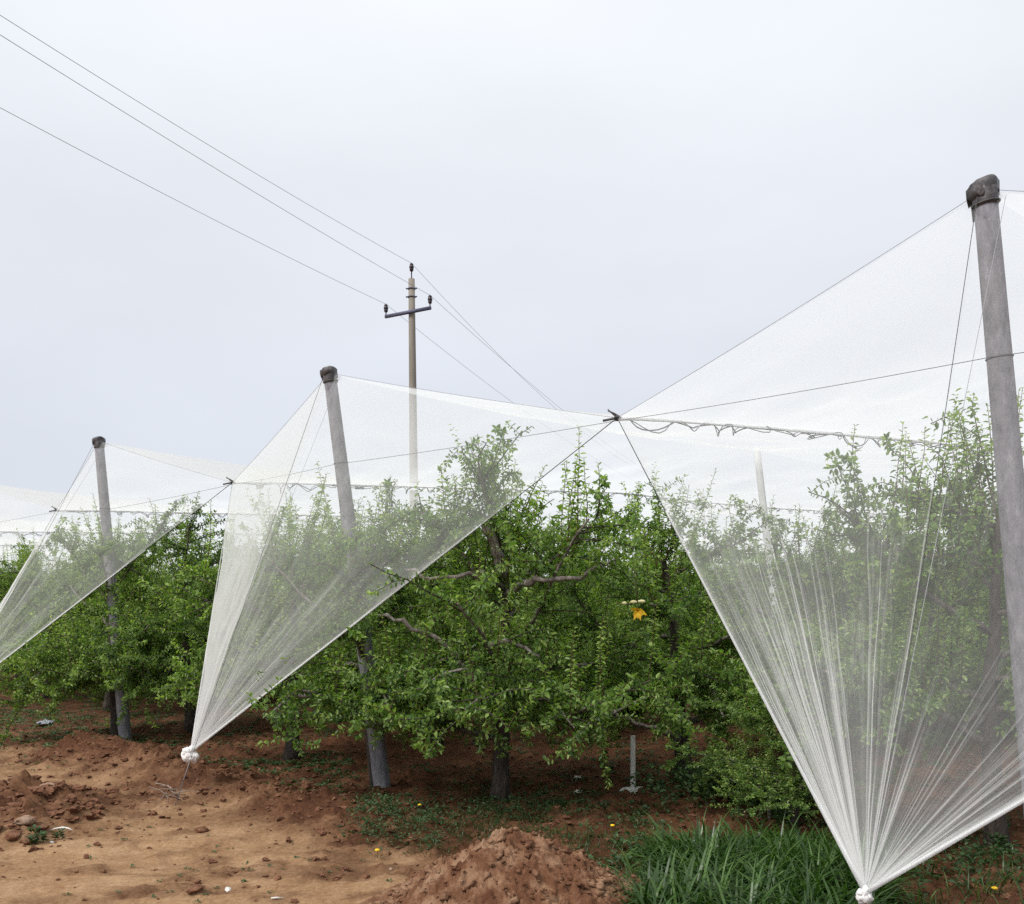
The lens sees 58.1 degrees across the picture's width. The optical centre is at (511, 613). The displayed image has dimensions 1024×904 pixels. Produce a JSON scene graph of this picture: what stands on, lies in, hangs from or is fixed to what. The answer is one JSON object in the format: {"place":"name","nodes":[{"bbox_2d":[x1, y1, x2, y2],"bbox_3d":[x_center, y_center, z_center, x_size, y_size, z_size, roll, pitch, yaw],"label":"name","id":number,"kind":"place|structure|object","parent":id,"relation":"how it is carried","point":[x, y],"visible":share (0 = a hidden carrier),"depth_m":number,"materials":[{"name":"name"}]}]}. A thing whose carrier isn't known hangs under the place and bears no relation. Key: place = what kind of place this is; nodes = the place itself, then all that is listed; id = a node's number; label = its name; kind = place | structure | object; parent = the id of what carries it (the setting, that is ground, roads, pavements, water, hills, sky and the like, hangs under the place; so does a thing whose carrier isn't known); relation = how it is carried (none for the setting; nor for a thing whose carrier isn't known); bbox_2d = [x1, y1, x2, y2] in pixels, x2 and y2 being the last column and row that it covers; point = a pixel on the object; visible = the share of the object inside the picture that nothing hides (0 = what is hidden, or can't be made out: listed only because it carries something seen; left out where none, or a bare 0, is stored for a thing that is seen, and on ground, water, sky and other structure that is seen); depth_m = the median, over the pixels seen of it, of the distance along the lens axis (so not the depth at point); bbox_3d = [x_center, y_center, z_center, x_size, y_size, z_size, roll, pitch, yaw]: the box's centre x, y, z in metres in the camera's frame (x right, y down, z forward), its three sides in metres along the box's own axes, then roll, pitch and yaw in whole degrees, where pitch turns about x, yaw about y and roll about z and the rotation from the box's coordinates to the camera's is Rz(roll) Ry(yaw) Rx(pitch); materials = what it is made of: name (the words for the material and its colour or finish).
{"place":"outdoors","nodes":[
{"label":"outdoors","id":0,"kind":"place"},
{"bbox_2d":[0,614,1023,903],"bbox_3d":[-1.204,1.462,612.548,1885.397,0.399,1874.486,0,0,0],"label":"ground","id":1,"kind":"structure","parent":0,"point":[116,856],"depth_m":7.24,"materials":[{"name":"soil"}]},
{"bbox_2d":[4,830,21,840],"bbox_3d":[-3.477,1.550,6.439,0.106,0.076,0.127,0,0,0],"label":"stone","id":2,"kind":"object","parent":1,"relation":"on","point":[12,835],"visible":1,"depth_m":6.40,"materials":[{"name":"brown stone"}]},
{"bbox_2d":[13,815,36,825],"bbox_3d":[-3.486,1.483,6.607,0.151,0.069,0.110,0,0,-26],"label":"stone","id":3,"kind":"object","parent":1,"relation":"on","point":[24,820],"visible":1,"depth_m":6.57,"materials":[{"name":"beige stone"}]},
{"bbox_2d":[22,837,32,844],"bbox_3d":[-3.341,1.572,6.366,0.068,0.057,0.099,0,0,-30],"label":"stone","id":4,"kind":"object","parent":1,"relation":"on","point":[27,842],"visible":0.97,"depth_m":6.33,"materials":[{"name":"brown stone"}]},
{"bbox_2d":[0,531,79,688],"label":"fruit tree","id":5,"kind":"object","parent":1,"relation":"on","point":[7,616],"visible":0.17,"depth_m":19.24,"materials":[{"name":"green plant"}]},
{"bbox_2d":[36,719,54,723],"bbox_3d":[-6.599,1.532,13.051,0.222,0.048,0.420,0,0,-25],"label":"plastic scrap","id":6,"kind":"object","parent":1,"relation":"on","point":[44,722],"visible":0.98,"depth_m":13.01,"materials":[{"name":"white plastic"}]},
{"bbox_2d":[0,528,102,697],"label":"fruit tree","id":7,"kind":"object","parent":1,"relation":"on","point":[33,575],"visible":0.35,"depth_m":16.87,"materials":[{"name":"green plant"}]},
{"bbox_2d":[49,826,72,830],"bbox_3d":[-3.238,1.546,6.629,0.172,0.028,0.024,0,0,0],"label":"curved stick","id":8,"kind":"object","parent":1,"relation":"on","point":[61,827],"visible":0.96,"depth_m":6.63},
{"bbox_2d":[22,558,104,675],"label":"fruit tree","id":9,"kind":"object","parent":1,"relation":"on","point":[49,560],"visible":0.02,"depth_m":22.33,"materials":[{"name":"green plant"}]},
{"bbox_2d":[1,517,207,709],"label":"fruit tree","id":10,"kind":"object","parent":1,"relation":"on","point":[79,636],"visible":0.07,"depth_m":14.72,"materials":[{"name":"green plant"}]},
{"bbox_2d":[92,436,131,739],"bbox_3d":[-4.983,-0.176,11.526,0.165,4.036,0.177,-6,3,-35],"label":"net post","id":11,"kind":"object","parent":1,"relation":"on","point":[124,729],"visible":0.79,"depth_m":11.44,"materials":[{"name":"concrete"}]},
{"bbox_2d":[0,444,93,620],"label":"guy wire","id":12,"kind":"object","parent":11,"relation":"attached to","point":[46,533],"visible":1,"depth_m":11.24,"materials":[{"name":"metal"}]},
{"bbox_2d":[2,445,104,611],"bbox_3d":[-5.891,-0.503,11.200,1.797,3.208,0.003,0,0,-13],"label":"guy wire","id":13,"kind":"object","parent":11,"relation":"attached to","point":[53,528],"visible":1,"depth_m":11.27,"materials":[{"name":"grey metal"}]},
{"bbox_2d":[103,442,229,481],"bbox_3d":[-4.058,-1.771,10.660,2.607,0.734,0.003,0,0,36],"label":"head rope","id":14,"kind":"object","parent":11,"relation":"attached to","point":[173,465],"visible":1,"depth_m":10.45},
{"bbox_2d":[0,443,985,662],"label":"orchard net","id":15,"kind":"object","parent":11,"relation":"attached to","point":[219,470],"visible":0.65,"depth_m":14.26,"materials":[{"name":"white fabric"}]},
{"bbox_2d":[1,484,229,662],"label":"edge rope","id":16,"kind":"object","parent":15,"relation":"attached to","point":[122,568],"visible":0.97,"depth_m":10.29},
{"bbox_2d":[63,556,182,653],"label":"fruit tree","id":17,"kind":"object","parent":1,"relation":"on","point":[145,577],"visible":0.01,"depth_m":20.72,"materials":[{"name":"green plant"}]},
{"bbox_2d":[0,494,269,742],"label":"fruit tree","id":18,"kind":"object","parent":1,"relation":"on","point":[40,661],"visible":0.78,"depth_m":11.27,"materials":[{"name":"green plant"}]},
{"bbox_2d":[58,560,253,669],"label":"fruit tree","id":19,"kind":"object","parent":1,"relation":"on","point":[169,577],"visible":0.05,"depth_m":17.97,"materials":[{"name":"green plant"}]},
{"bbox_2d":[130,545,197,608],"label":"fruit tree","id":20,"kind":"object","parent":1,"relation":"on","point":[147,569],"visible":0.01,"depth_m":23.44,"materials":[{"name":"green plant"}]},
{"bbox_2d":[149,783,211,801],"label":"dry twigs","id":21,"kind":"object","parent":1,"relation":"on","point":[172,791],"visible":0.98,"depth_m":7.76,"materials":[{"name":"grey wood"}]},
{"bbox_2d":[49,491,319,733],"bbox_3d":[-4.237,0.070,12.438,3.412,3.185,3.543,0,0,-12],"label":"fruit tree","id":22,"kind":"object","parent":1,"relation":"on","point":[183,549],"visible":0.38,"depth_m":11.78,"materials":[{"name":"green plant"}]},
{"bbox_2d":[185,884,204,893],"bbox_3d":[-1.817,1.578,5.282,0.072,0.034,0.120,0,0,17],"label":"clod","id":23,"kind":"object","parent":1,"relation":"on","point":[196,888],"visible":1,"depth_m":5.26,"materials":[{"name":"brown soil"}]},
{"bbox_2d":[194,826,207,832],"bbox_3d":[-2.294,1.602,6.811,0.099,0.056,0.080,0,0,-42],"label":"clod","id":24,"kind":"object","parent":1,"relation":"on","point":[202,829],"visible":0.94,"depth_m":6.79,"materials":[{"name":"brown soil"}]},
{"bbox_2d":[144,527,314,704],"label":"fruit tree","id":25,"kind":"object","parent":1,"relation":"on","point":[251,614],"visible":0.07,"depth_m":15.51,"materials":[{"name":"green plant"}]},
{"bbox_2d":[176,538,307,655],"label":"fruit tree","id":26,"kind":"object","parent":1,"relation":"on","point":[260,599],"visible":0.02,"depth_m":18.86,"materials":[{"name":"green plant"}]},
{"bbox_2d":[211,577,309,620],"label":"fruit tree","id":27,"kind":"object","parent":1,"relation":"on","point":[263,606],"depth_m":22.01,"materials":[{"name":"green plant"}]},
{"bbox_2d":[137,473,440,760],"bbox_3d":[-2.147,0.074,9.771,3.558,3.118,3.042,0,0,-44],"label":"fruit tree","id":28,"kind":"object","parent":1,"relation":"on","point":[190,673],"visible":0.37,"depth_m":9.45,"materials":[{"name":"green plant"}]},
{"bbox_2d":[195,508,413,722],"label":"fruit tree","id":29,"kind":"object","parent":1,"relation":"on","point":[284,669],"visible":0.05,"depth_m":13.15,"materials":[{"name":"green plant"}]},
{"bbox_2d":[301,779,310,788],"bbox_3d":[-1.688,1.409,7.588,0.081,0.091,0.068,0,0,-33],"label":"clod","id":30,"kind":"object","parent":1,"relation":"on","point":[305,784],"visible":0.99,"depth_m":7.56,"materials":[{"name":"brown soil"}]},
{"bbox_2d":[260,543,397,637],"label":"fruit tree","id":31,"kind":"object","parent":1,"relation":"on","point":[375,587],"visible":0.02,"depth_m":16.59,"materials":[{"name":"green plant"}]},
{"bbox_2d":[320,366,390,787],"bbox_3d":[-1.369,-0.175,8.158,0.161,3.992,0.187,-7,2,-15],"label":"net post","id":32,"kind":"object","parent":1,"relation":"on","point":[378,753],"visible":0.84,"depth_m":8.07,"materials":[{"name":"concrete"}]},
{"bbox_2d":[175,378,322,803],"bbox_3d":[-2.210,-0.227,7.799,1.231,3.661,0.004,0,0,-24],"label":"guy wire","id":33,"kind":"object","parent":32,"relation":"attached to","point":[248,592],"visible":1,"depth_m":7.79,"materials":[{"name":"metal"}]},
{"bbox_2d":[193,377,339,745],"bbox_3d":[-2.104,-0.455,7.920,1.242,3.245,0.003,0,0,-13],"label":"guy wire","id":34,"kind":"object","parent":32,"relation":"attached to","point":[267,559],"visible":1,"depth_m":7.92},
{"bbox_2d":[242,383,320,471],"bbox_3d":[-2.300,-1.756,8.990,0.003,0.704,2.297,0,0,-38],"label":"head rope","id":35,"kind":"object","parent":32,"relation":"attached to","point":[281,428],"visible":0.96,"depth_m":8.88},
{"bbox_2d":[223,477,957,528],"bbox_3d":[5.134,-1.577,15.572,20.007,0.508,0.132,0,0,-35],"label":"valley cable","id":36,"kind":"object","parent":35,"relation":"hanging from","point":[437,488],"visible":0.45,"depth_m":12.38,"materials":[{"name":"steel wire"}]},
{"bbox_2d":[2,352,1023,521],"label":"row wire","id":37,"kind":"object","parent":36,"relation":"attached to","point":[624,419],"visible":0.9,"depth_m":6.08,"materials":[{"name":"metal"}]},
{"bbox_2d":[337,374,608,416],"bbox_3d":[-0.432,-1.737,7.265,2.848,0.742,0.003,0,0,35],"label":"head rope","id":38,"kind":"object","parent":32,"relation":"attached to","point":[474,397],"visible":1,"depth_m":7.17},
{"bbox_2d":[181,375,1023,763],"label":"orchard net","id":39,"kind":"object","parent":32,"relation":"attached to","point":[257,493],"visible":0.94,"depth_m":8.87,"materials":[{"name":"white fabric"}]},
{"bbox_2d":[251,420,614,705],"bbox_3d":[-0.986,-0.100,7.115,3.694,2.539,0.006,0,0,21],"label":"edge rope","id":40,"kind":"object","parent":39,"relation":"attached to","point":[455,545],"visible":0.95,"depth_m":6.88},
{"bbox_2d":[237,457,576,787],"bbox_3d":[-0.986,0.152,8.070,2.758,3.044,3.731,0,0,-14],"label":"fruit tree","id":41,"kind":"object","parent":1,"relation":"on","point":[289,711],"visible":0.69,"depth_m":7.73,"materials":[{"name":"green plant"}]},
{"bbox_2d":[384,263,431,615],"bbox_3d":[-3.095,-4.019,28.017,1.642,13.242,0.436,0,0,22],"label":"power pole","id":42,"kind":"object","parent":1,"relation":"on","point":[413,458],"visible":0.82,"depth_m":27.91,"materials":[{"name":"concrete"}]},
{"bbox_2d":[1,108,606,465],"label":"power line","id":43,"kind":"object","parent":42,"relation":"attached to","point":[247,236],"visible":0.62,"depth_m":21.37,"materials":[{"name":"metal"}]},
{"bbox_2d":[0,15,622,460],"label":"power line","id":44,"kind":"object","parent":42,"relation":"attached to","point":[242,165],"visible":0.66,"depth_m":20.82,"materials":[{"name":"metal"}]},
{"bbox_2d":[1,35,627,458],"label":"power line","id":45,"kind":"object","parent":42,"relation":"attached to","point":[253,191],"visible":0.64,"depth_m":19.03,"materials":[{"name":"metal"}]},
{"bbox_2d":[285,475,577,744],"bbox_3d":[-0.809,0.055,11.004,3.703,3.206,3.565,0,0,-38],"label":"fruit tree","id":46,"kind":"object","parent":1,"relation":"on","point":[442,561],"visible":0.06,"depth_m":10.69,"materials":[{"name":"green plant"}]},
{"bbox_2d":[373,568,499,626],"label":"fruit tree","id":47,"kind":"object","parent":1,"relation":"on","point":[418,610],"depth_m":18.02,"materials":[{"name":"green plant"}]},
{"bbox_2d":[375,510,544,675],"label":"fruit tree","id":48,"kind":"object","parent":1,"relation":"on","point":[443,621],"visible":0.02,"depth_m":14.19,"materials":[{"name":"green plant"}]},
{"bbox_2d":[453,546,537,627],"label":"fruit tree","id":49,"kind":"object","parent":1,"relation":"on","point":[511,608],"visible":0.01,"depth_m":19.03,"materials":[{"name":"green plant"}]},
{"bbox_2d":[298,420,707,801],"bbox_3d":[0.027,0.078,7.937,3.488,3.209,3.547,0,0,-23],"label":"fruit tree","id":50,"kind":"object","parent":1,"relation":"on","point":[589,710],"visible":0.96,"depth_m":7.23,"materials":[{"name":"green plant"}]},
{"bbox_2d":[622,568,646,619],"bbox_3d":[0.993,-0.157,7.497,0.207,0.432,0.073,0,0,0],"label":"yellow lure","id":51,"kind":"object","parent":50,"relation":"hanging from","point":[640,612],"visible":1,"depth_m":7.47,"materials":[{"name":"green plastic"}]},
{"bbox_2d":[359,826,651,903],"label":"dirt mound","id":52,"kind":"object","parent":1,"relation":"on","point":[511,865],"visible":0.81,"depth_m":4.67,"materials":[{"name":"brown soil"}]},
{"bbox_2d":[0,689,1023,903],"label":"ground weeds","id":53,"kind":"object","parent":1,"relation":"on","point":[689,778],"visible":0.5,"depth_m":7.49,"materials":[{"name":"green plant"}]},
{"bbox_2d":[0,721,1023,903],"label":"dirt clods","id":54,"kind":"object","parent":1,"relation":"on","point":[54,811],"visible":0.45,"depth_m":7.57,"materials":[{"name":"brown soil"}]},
{"bbox_2d":[464,501,688,729],"bbox_3d":[0.926,0.086,12.315,2.969,3.125,3.362,0,0,-32],"label":"fruit tree","id":55,"kind":"object","parent":1,"relation":"on","point":[579,637],"visible":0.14,"depth_m":11.67,"materials":[{"name":"green plant"}]},
{"bbox_2d":[619,735,641,792],"bbox_3d":[1.074,1.341,8.226,0.221,0.506,0.199,0,0,31],"label":"white stake","id":56,"kind":"object","parent":1,"relation":"on","point":[631,788],"visible":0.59,"depth_m":8.21,"materials":[{"name":"paint"}]},
{"bbox_2d":[573,532,738,647],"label":"fruit tree","id":57,"kind":"object","parent":1,"relation":"on","point":[603,601],"visible":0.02,"depth_m":17.02,"materials":[{"name":"green plant"}]},
{"bbox_2d":[491,462,855,782],"bbox_3d":[1.712,0.102,8.898,3.359,3.146,3.154,0,0,-36],"label":"fruit tree","id":58,"kind":"object","parent":1,"relation":"on","point":[672,612],"visible":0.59,"depth_m":8.43,"materials":[{"name":"green plant"}]},
{"bbox_2d":[622,551,738,657],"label":"fruit tree","id":59,"kind":"object","parent":1,"relation":"on","point":[682,595],"visible":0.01,"depth_m":17.84,"materials":[{"name":"green plant"}]},
{"bbox_2d":[573,509,791,688],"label":"fruit tree","id":60,"kind":"object","parent":1,"relation":"on","point":[681,584],"visible":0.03,"depth_m":13.03,"materials":[{"name":"green plant"}]},
{"bbox_2d":[396,794,1023,903],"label":"tall grass","id":61,"kind":"structure","parent":1,"relation":"on","point":[715,867],"depth_m":5.13,"materials":[{"name":"green plant"}]},
{"bbox_2d":[754,451,782,710],"bbox_3d":[3.233,-0.086,11.348,0.112,3.900,0.112,-8,2,-15],"label":"net post","id":62,"kind":"object","parent":1,"relation":"on","point":[760,482],"visible":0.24,"depth_m":11.28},
{"bbox_2d":[712,536,831,635],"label":"fruit tree","id":63,"kind":"object","parent":1,"relation":"on","point":[760,586],"visible":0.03,"depth_m":18.82,"materials":[{"name":"green plant"}]},
{"bbox_2d":[681,534,867,659],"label":"fruit tree","id":64,"kind":"object","parent":1,"relation":"on","point":[785,585],"visible":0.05,"depth_m":14.45,"materials":[{"name":"green plant"}]},
{"bbox_2d":[766,783,821,820],"bbox_3d":[2.202,1.453,7.089,0.610,0.342,0.110,0,0,-32],"label":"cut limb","id":65,"kind":"object","parent":1,"relation":"on","point":[769,811],"visible":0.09,"depth_m":6.97,"materials":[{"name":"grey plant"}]},
{"bbox_2d":[661,680,927,827],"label":"fruit tree","id":66,"kind":"object","parent":1,"relation":"on","point":[762,782],"visible":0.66,"depth_m":6.70,"materials":[{"name":"green plant"}]},
{"bbox_2d":[659,482,972,706],"bbox_3d":[3.374,0.118,10.169,3.808,3.080,3.218,0,0,-7],"label":"fruit tree","id":67,"kind":"object","parent":1,"relation":"on","point":[831,574],"visible":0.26,"depth_m":10.10,"materials":[{"name":"green plant"}]},
{"bbox_2d":[781,552,875,631],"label":"fruit tree","id":68,"kind":"object","parent":1,"relation":"on","point":[833,605],"visible":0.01,"depth_m":19.46,"materials":[{"name":"green plant"}]},
{"bbox_2d":[778,517,920,648],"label":"fruit tree","id":69,"kind":"object","parent":1,"relation":"on","point":[864,616],"visible":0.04,"depth_m":15.49,"materials":[{"name":"green plant"}]},
{"bbox_2d":[710,387,1023,849],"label":"fruit tree","id":70,"kind":"object","parent":1,"relation":"on","point":[986,695],"visible":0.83,"depth_m":6.31,"materials":[{"name":"green plant"}]},
{"bbox_2d":[824,546,980,646],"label":"fruit tree","id":71,"kind":"object","parent":1,"relation":"on","point":[894,595],"visible":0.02,"depth_m":16.89,"materials":[{"name":"green plant"}]},
{"bbox_2d":[825,488,1011,744],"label":"fruit tree","id":72,"kind":"object","parent":1,"relation":"on","point":[960,580],"visible":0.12,"depth_m":11.12,"materials":[{"name":"green plant"}]},
{"bbox_2d":[874,589,988,632],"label":"fruit tree","id":73,"kind":"object","parent":1,"relation":"on","point":[954,618],"visible":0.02,"depth_m":17.46,"materials":[{"name":"green plant"}]},
{"bbox_2d":[883,502,1015,733],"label":"fruit tree","id":74,"kind":"object","parent":1,"relation":"on","point":[1003,605],"visible":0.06,"depth_m":12.17,"materials":[{"name":"green plant"}]},
{"bbox_2d":[972,544,1001,651],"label":"fruit tree","id":75,"kind":"object","parent":1,"relation":"on","point":[979,610],"depth_m":14.37,"materials":[{"name":"green plant"}]},
{"bbox_2d":[963,620,1019,766],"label":"fruit tree","id":76,"kind":"object","parent":1,"relation":"on","point":[1005,721],"visible":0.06,"depth_m":7.75,"materials":[{"name":"green plant"}]},
{"bbox_2d":[966,174,1023,812],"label":"net post","id":77,"kind":"object","parent":1,"relation":"on","point":[1008,457],"visible":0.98,"depth_m":4.61,"materials":[{"name":"concrete"}]},
{"bbox_2d":[619,201,965,416],"bbox_3d":[1.556,-1.750,5.545,0.003,0.769,2.444,0,0,-42],"label":"head rope","id":78,"kind":"object","parent":77,"relation":"attached to","point":[801,305],"visible":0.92,"depth_m":5.37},
{"bbox_2d":[603,409,1023,456],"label":"valley cable","id":79,"kind":"object","parent":78,"relation":"hanging from","point":[616,417],"visible":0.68,"depth_m":7.33,"materials":[{"name":"metal"}]},
{"bbox_2d":[620,192,1023,903],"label":"orchard net","id":80,"kind":"object","parent":77,"relation":"attached to","point":[910,410],"visible":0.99,"depth_m":4.57,"materials":[{"name":"white fabric"}]},
{"bbox_2d":[618,419,744,664],"bbox_3d":[1.143,-0.070,5.250,0.006,2.599,2.539,0,0,-19],"label":"edge rope","id":81,"kind":"object","parent":80,"relation":"attached to","point":[659,500],"visible":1,"depth_m":5.94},
{"bbox_2d":[871,196,977,903],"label":"guy wire","id":82,"kind":"object","parent":77,"relation":"attached to","point":[927,530],"visible":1,"depth_m":4.32,"materials":[{"name":"metal"}]},
{"bbox_2d":[867,196,1005,881],"bbox_3d":[2.013,-0.438,4.335,1.089,3.332,0.003,0,0,-32],"label":"guy wire","id":83,"kind":"object","parent":77,"relation":"attached to","point":[943,506],"visible":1,"depth_m":4.34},
{"bbox_2d":[0,0,1023,591],"label":"sky","id":84,"kind":"structure","parent":0,"point":[616,197],"materials":[{"name":"white"}]},
{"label":"head rope","id":85,"kind":"object","parent":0,"visible":0},
{"bbox_2d":[49,506,854,548],"bbox_3d":[1.611,-1.636,18.875,20.007,0.388,0.142,0,0,-35],"label":"valley cable","id":86,"kind":"object","parent":85,"relation":"hanging from","point":[150,513],"visible":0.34,"depth_m":14.52,"materials":[{"name":"steel wire"}]},
{"bbox_2d":[0,486,936,559],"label":"orchard net","id":87,"kind":"object","parent":86,"relation":"attached to","point":[46,499],"visible":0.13,"depth_m":17.12,"materials":[{"name":"white fabric"}]},
{"bbox_2d":[0,531,634,550],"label":"valley cable","id":88,"kind":"object","parent":87,"relation":"attached to","point":[112,533],"visible":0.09,"depth_m":17.73,"materials":[{"name":"grey metal"}]},
{"bbox_2d":[0,518,835,566],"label":"orchard net","id":89,"kind":"object","parent":88,"relation":"attached to","point":[4,540],"visible":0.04,"depth_m":21.28,"materials":[{"name":"white fabric"}]},
{"bbox_2d":[0,545,434,556],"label":"valley cable","id":90,"kind":"object","parent":89,"relation":"attached to","point":[58,545],"visible":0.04,"depth_m":21.95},
{"bbox_2d":[0,537,712,568],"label":"orchard net","id":91,"kind":"object","parent":90,"relation":"attached to","point":[42,550],"visible":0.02,"depth_m":25.54,"materials":[{"name":"white fabric"}]},
{"bbox_2d":[0,548,519,571],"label":"orchard net","id":92,"kind":"object","parent":91,"relation":"attached to","point":[10,558],"visible":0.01,"depth_m":29.65,"materials":[{"name":"white fabric"}]},
{"bbox_2d":[0,561,213,570],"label":"orchard net","id":93,"kind":"object","parent":92,"relation":"attached to","point":[61,565],"visible":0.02,"depth_m":33.94,"materials":[{"name":"white fabric"}]}
]}

